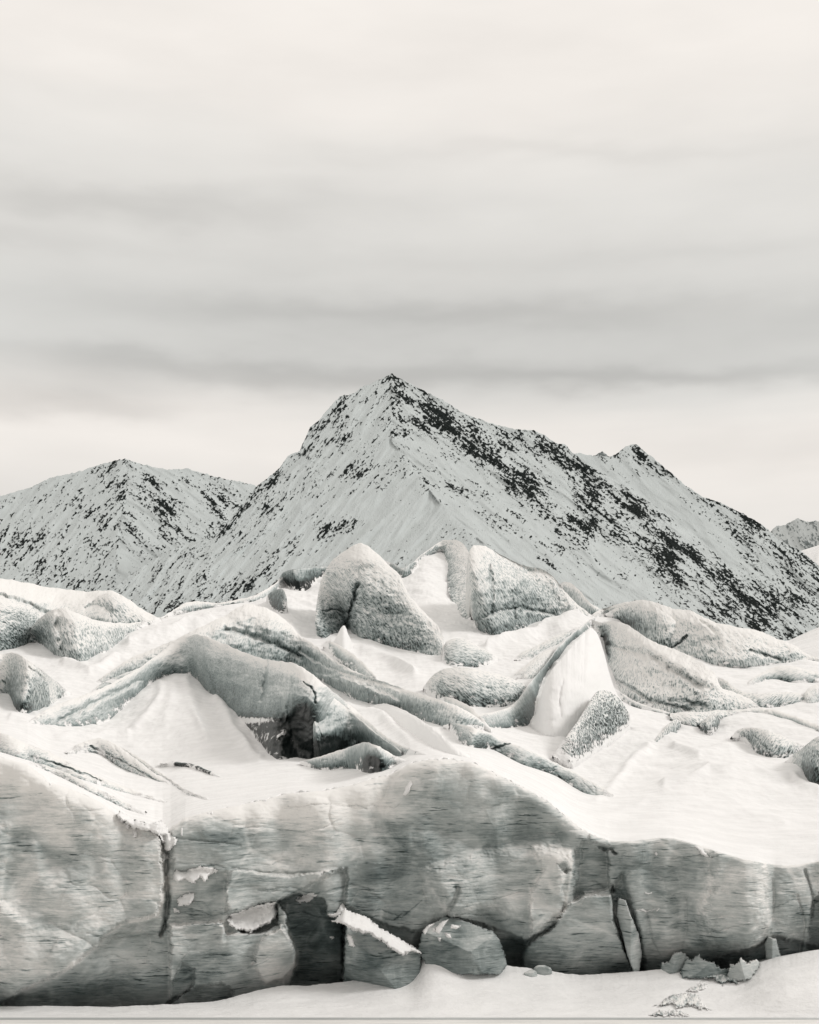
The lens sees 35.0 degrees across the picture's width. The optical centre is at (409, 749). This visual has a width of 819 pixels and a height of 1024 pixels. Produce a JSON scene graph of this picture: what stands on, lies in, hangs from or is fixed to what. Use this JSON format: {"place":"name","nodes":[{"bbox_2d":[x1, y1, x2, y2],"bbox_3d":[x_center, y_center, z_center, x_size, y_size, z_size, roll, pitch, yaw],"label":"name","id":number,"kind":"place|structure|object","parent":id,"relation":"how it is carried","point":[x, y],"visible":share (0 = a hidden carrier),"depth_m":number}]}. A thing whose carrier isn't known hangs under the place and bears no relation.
{"place":"outdoors","nodes":[
{"label":"outdoors","id":0,"kind":"place"},
{"bbox_2d":[0,459,256,591],"bbox_3d":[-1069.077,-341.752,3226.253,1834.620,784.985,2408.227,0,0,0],"label":"mountain","id":1,"kind":"structure","parent":0,"point":[108,526],"depth_m":2946.27},
{"bbox_2d":[0,552,818,864],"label":"glacier snow","id":2,"kind":"structure","parent":0,"point":[720,790],"depth_m":82.23},
{"bbox_2d":[0,597,42,650],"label":"ice ridge","id":3,"kind":"structure","parent":2,"relation":"on","point":[18,620],"depth_m":134.36},
{"bbox_2d":[0,652,70,712],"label":"ice ridge","id":4,"kind":"structure","parent":2,"relation":"on","point":[27,685],"depth_m":98.78},
{"bbox_2d":[0,578,161,622],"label":"ice ridge","id":5,"kind":"structure","parent":2,"relation":"on","point":[41,600],"depth_m":149.64},
{"bbox_2d":[0,732,166,801],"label":"ice ridge","id":6,"kind":"structure","parent":2,"relation":"on","point":[10,745],"depth_m":64.51},
{"bbox_2d":[30,761,145,814],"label":"ice ridge","id":7,"kind":"structure","parent":2,"relation":"on","point":[92,789],"depth_m":60.95},
{"bbox_2d":[0,757,176,1006],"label":"ice cliff","id":8,"kind":"structure","parent":2,"relation":"on","point":[82,899],"depth_m":53.62},
{"bbox_2d":[29,608,152,660],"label":"ice ridge","id":9,"kind":"structure","parent":2,"relation":"on","point":[63,632],"depth_m":130.65},
{"bbox_2d":[92,669,135,691],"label":"ice ridge","id":10,"kind":"structure","parent":2,"relation":"on","point":[107,682],"depth_m":112.38},
{"bbox_2d":[65,738,168,783],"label":"ice ridge","id":11,"kind":"structure","parent":2,"relation":"on","point":[115,754],"depth_m":79.39},
{"bbox_2d":[92,593,151,623],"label":"ice ridge","id":12,"kind":"structure","parent":2,"relation":"on","point":[118,608],"depth_m":148.39},
{"bbox_2d":[119,746,209,799],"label":"ice ridge","id":13,"kind":"structure","parent":2,"relation":"on","point":[154,770],"depth_m":75.59},
{"bbox_2d":[159,762,222,777],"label":"ice crack lip","id":14,"kind":"object","parent":2,"relation":"on","point":[180,764],"visible":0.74,"depth_m":77.43},
{"bbox_2d":[161,578,284,618],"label":"ice ridge","id":15,"kind":"structure","parent":2,"relation":"on","point":[186,607],"depth_m":161.52},
{"bbox_2d":[29,634,426,759],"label":"ice arch","id":16,"kind":"structure","parent":2,"relation":"on","point":[279,708],"depth_m":92.16},
{"bbox_2d":[313,698,401,757],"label":"ice fold","id":17,"kind":"object","parent":16,"relation":"attached to","point":[340,726],"visible":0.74,"depth_m":76.77},
{"bbox_2d":[266,589,287,613],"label":"ice block","id":18,"kind":"structure","parent":2,"relation":"on","point":[276,599],"depth_m":152.87},
{"bbox_2d":[96,604,491,731],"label":"ice ridge","id":19,"kind":"structure","parent":2,"relation":"on","point":[259,631],"depth_m":119.22},
{"bbox_2d":[279,566,326,590],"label":"ice block","id":20,"kind":"structure","parent":2,"relation":"on","point":[304,579],"depth_m":174.56},
{"bbox_2d":[334,626,352,650],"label":"snow drift","id":21,"kind":"object","parent":2,"relation":"on","point":[342,639],"visible":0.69,"depth_m":129.78},
{"bbox_2d":[323,641,379,680],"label":"ice ridge","id":22,"kind":"structure","parent":2,"relation":"on","point":[346,658],"depth_m":123.45},
{"bbox_2d":[300,742,405,773],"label":"ice ridge","id":23,"kind":"structure","parent":2,"relation":"on","point":[366,757],"depth_m":66.54},
{"bbox_2d":[315,543,444,655],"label":"serac","id":24,"kind":"object","parent":2,"relation":"on","point":[363,593],"visible":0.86,"depth_m":139.84},
{"bbox_2d":[165,759,612,1003],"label":"ice cliff","id":25,"kind":"structure","parent":2,"relation":"on","point":[260,895],"depth_m":56.31},
{"bbox_2d":[385,561,418,577],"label":"ice block","id":26,"kind":"structure","parent":2,"relation":"on","point":[408,570],"depth_m":181.68},
{"bbox_2d":[370,703,469,757],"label":"snow drift","id":27,"kind":"object","parent":2,"relation":"on","point":[421,730],"visible":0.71,"depth_m":77.48},
{"bbox_2d":[414,540,470,619],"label":"ice fin","id":28,"kind":"object","parent":2,"relation":"on","point":[456,552],"visible":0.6,"depth_m":181.92},
{"bbox_2d":[440,697,490,732],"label":"ice ridge","id":29,"kind":"structure","parent":2,"relation":"on","point":[462,705],"depth_m":89.51},
{"bbox_2d":[442,638,497,666],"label":"ice ridge","id":30,"kind":"structure","parent":2,"relation":"on","point":[461,652],"depth_m":125.50},
{"bbox_2d":[423,667,525,707],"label":"ice dome","id":31,"kind":"structure","parent":2,"relation":"on","point":[472,687],"depth_m":101.31},
{"bbox_2d":[465,545,591,634],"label":"serac","id":32,"kind":"object","parent":2,"relation":"on","point":[503,594],"visible":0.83,"depth_m":148.73},
{"bbox_2d":[443,723,614,796],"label":"ice ridge","id":33,"kind":"structure","parent":2,"relation":"on","point":[469,736],"depth_m":72.20},
{"bbox_2d":[511,648,556,679],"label":"ice ridge","id":34,"kind":"structure","parent":2,"relation":"on","point":[531,669],"depth_m":118.87},
{"bbox_2d":[480,618,596,728],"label":"ice fin","id":35,"kind":"object","parent":2,"relation":"on","point":[519,712],"visible":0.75,"depth_m":95.97},
{"bbox_2d":[514,627,578,660],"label":"ice ridge","id":36,"kind":"structure","parent":2,"relation":"on","point":[533,652],"depth_m":132.56},
{"bbox_2d":[531,628,623,736],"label":"snow wedge","id":37,"kind":"object","parent":2,"relation":"on","point":[578,678],"visible":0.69,"depth_m":91.79},
{"bbox_2d":[560,582,599,614],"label":"ice ridge","id":38,"kind":"structure","parent":2,"relation":"on","point":[575,594],"depth_m":167.71},
{"bbox_2d":[552,690,631,768],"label":"ice patch","id":39,"kind":"object","parent":2,"relation":"on","point":[604,720],"visible":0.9,"depth_m":85.72},
{"bbox_2d":[604,603,675,647],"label":"ice dome","id":40,"kind":"structure","parent":2,"relation":"on","point":[654,624],"depth_m":138.92},
{"bbox_2d":[614,688,669,714],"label":"ice lip","id":41,"kind":"object","parent":2,"relation":"on","point":[626,699],"visible":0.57,"depth_m":103.96},
{"bbox_2d":[654,719,680,741],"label":"ice ridge","id":42,"kind":"structure","parent":2,"relation":"on","point":[674,726],"depth_m":93.74},
{"bbox_2d":[592,620,759,712],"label":"ice ridge","id":43,"kind":"structure","parent":2,"relation":"on","point":[648,672],"depth_m":107.27},
{"bbox_2d":[669,710,734,726],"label":"ice ridge","id":44,"kind":"structure","parent":2,"relation":"on","point":[695,719],"depth_m":98.41},
{"bbox_2d":[590,600,818,667],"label":"ice ridge","id":45,"kind":"structure","parent":2,"relation":"on","point":[697,636],"depth_m":128.02},
{"bbox_2d":[698,714,719,734],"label":"ice ridge","id":46,"kind":"structure","parent":2,"relation":"on","point":[708,725],"depth_m":95.18},
{"bbox_2d":[613,838,818,972],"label":"ice cliff","id":47,"kind":"structure","parent":2,"relation":"on","point":[720,909],"depth_m":56.77},
{"bbox_2d":[717,677,803,707],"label":"ice ridge","id":48,"kind":"structure","parent":2,"relation":"on","point":[769,700],"depth_m":105.03},
{"bbox_2d":[730,727,803,757],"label":"ice ridge","id":49,"kind":"structure","parent":2,"relation":"on","point":[766,743],"depth_m":85.77},
{"bbox_2d":[733,708,818,731],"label":"ice lip","id":50,"kind":"object","parent":2,"relation":"on","point":[796,719],"visible":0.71,"depth_m":99.76},
{"bbox_2d":[747,666,818,685],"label":"ice ridge","id":51,"kind":"structure","parent":2,"relation":"on","point":[793,674],"depth_m":117.02},
{"bbox_2d":[785,736,818,784],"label":"ice boulder","id":52,"kind":"object","parent":2,"relation":"on","point":[805,758],"visible":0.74,"depth_m":75.66},
{"bbox_2d":[803,683,818,702],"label":"ice boulder","id":53,"kind":"object","parent":2,"relation":"on","point":[811,694],"visible":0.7,"depth_m":105.54},
{"bbox_2d":[0,950,818,1017],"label":"snow bank","id":54,"kind":"structure","parent":0,"point":[784,986],"depth_m":53.90},
{"bbox_2d":[331,908,421,988],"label":"ice block","id":55,"kind":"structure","parent":54,"relation":"on","point":[374,954],"depth_m":55.05},
{"bbox_2d":[418,916,506,974],"bbox_3d":[2.329,8.583,56.084,3.989,2.783,2.560,0,0,0],"label":"ice block","id":56,"kind":"object","parent":54,"relation":"on","point":[456,945],"depth_m":55.33},
{"bbox_2d":[524,970,536,976],"bbox_3d":[5.190,9.672,55.942,0.622,0.440,0.462,0,0,0],"label":"ice boulder","id":57,"kind":"object","parent":54,"relation":"on","point":[531,973],"visible":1,"depth_m":55.80},
{"bbox_2d":[533,965,551,974],"bbox_3d":[5.736,9.605,56.267,0.842,0.577,0.494,0,0,0],"label":"ice boulder","id":58,"kind":"object","parent":54,"relation":"on","point":[542,970],"visible":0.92,"depth_m":56.07},
{"bbox_2d":[616,897,641,970],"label":"ice slab","id":59,"kind":"structure","parent":54,"relation":"on","point":[630,937],"depth_m":56.45},
{"bbox_2d":[650,1009,688,1016],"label":"crumbled ice","id":60,"kind":"structure","parent":54,"relation":"on","point":[669,1012],"depth_m":52.47},
{"bbox_2d":[659,952,689,973],"bbox_3d":[11.659,9.378,56.679,1.668,1.283,1.729,0,0,0],"label":"ice block","id":61,"kind":"object","parent":54,"relation":"on","point":[675,964],"depth_m":56.09},
{"bbox_2d":[654,993,707,1009],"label":"crumbled ice","id":62,"kind":"structure","parent":54,"relation":"on","point":[680,1000],"depth_m":53.50},
{"bbox_2d":[687,982,708,991],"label":"crumbled ice","id":63,"kind":"structure","parent":54,"relation":"on","point":[699,986],"depth_m":54.68},
{"bbox_2d":[680,954,728,978],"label":"ice slab","id":64,"kind":"structure","parent":54,"relation":"on","point":[697,966],"depth_m":55.60},
{"bbox_2d":[704,974,737,984],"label":"crumbled ice","id":65,"kind":"structure","parent":54,"relation":"on","point":[721,978],"depth_m":55.29},
{"bbox_2d":[727,958,758,980],"bbox_3d":[14.342,9.504,55.692,1.426,1.347,1.882,0,0,12],"label":"ice block","id":66,"kind":"object","parent":54,"relation":"on","point":[741,970],"depth_m":55.13},
{"bbox_2d":[764,937,780,959],"bbox_3d":[16.004,8.811,57.232,0.761,1.345,1.572,0,0,13],"label":"ice slab","id":67,"kind":"object","parent":54,"relation":"on","point":[771,949],"depth_m":56.63},
{"bbox_2d":[0,1017,818,1023],"bbox_3d":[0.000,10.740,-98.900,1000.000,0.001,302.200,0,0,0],"label":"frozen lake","id":68,"kind":"structure","parent":0,"point":[409,1021],"depth_m":51.43},
{"bbox_2d":[0,1018,818,1019],"bbox_3d":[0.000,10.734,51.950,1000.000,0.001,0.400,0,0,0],"label":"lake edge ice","id":69,"kind":"structure","parent":68,"relation":"on","point":[409,1018],"depth_m":51.88},
{"bbox_2d":[0,0,818,531],"label":"sky","id":70,"kind":"structure","parent":0,"point":[591,227]},
{"bbox_2d":[111,373,803,640],"bbox_3d":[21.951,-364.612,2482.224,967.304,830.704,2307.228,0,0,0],"label":"mountain","id":71,"kind":"structure","parent":0,"point":[395,470],"depth_m":2066.90},
{"bbox_2d":[594,451,608,456],"bbox_3d":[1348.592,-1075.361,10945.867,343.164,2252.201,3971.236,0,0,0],"label":"mountain","id":72,"kind":"structure","parent":0,"point":[602,453],"depth_m":9490.88},
{"bbox_2d":[573,444,818,632],"bbox_3d":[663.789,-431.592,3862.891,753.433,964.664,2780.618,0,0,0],"label":"mountain","id":73,"kind":"structure","parent":0,"point":[776,579],"depth_m":3325.74},
{"bbox_2d":[703,497,818,581],"bbox_3d":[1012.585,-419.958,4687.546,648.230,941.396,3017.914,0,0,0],"label":"mountain","id":74,"kind":"structure","parent":0,"point":[804,562],"depth_m":4171.36},
{"bbox_2d":[771,518,818,550],"bbox_3d":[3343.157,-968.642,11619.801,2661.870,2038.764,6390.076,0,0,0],"label":"mountain","id":75,"kind":"structure","parent":0,"point":[799,534],"depth_m":10651.17},
{"bbox_2d":[786,627,818,657],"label":"snow hill","id":76,"kind":"structure","parent":0,"point":[807,643],"depth_m":439.25},
{"bbox_2d":[802,545,818,565],"bbox_3d":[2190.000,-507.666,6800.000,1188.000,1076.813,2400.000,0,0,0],"label":"snow hill","id":77,"kind":"structure","parent":0,"point":[812,553],"depth_m":6342.33}
]}

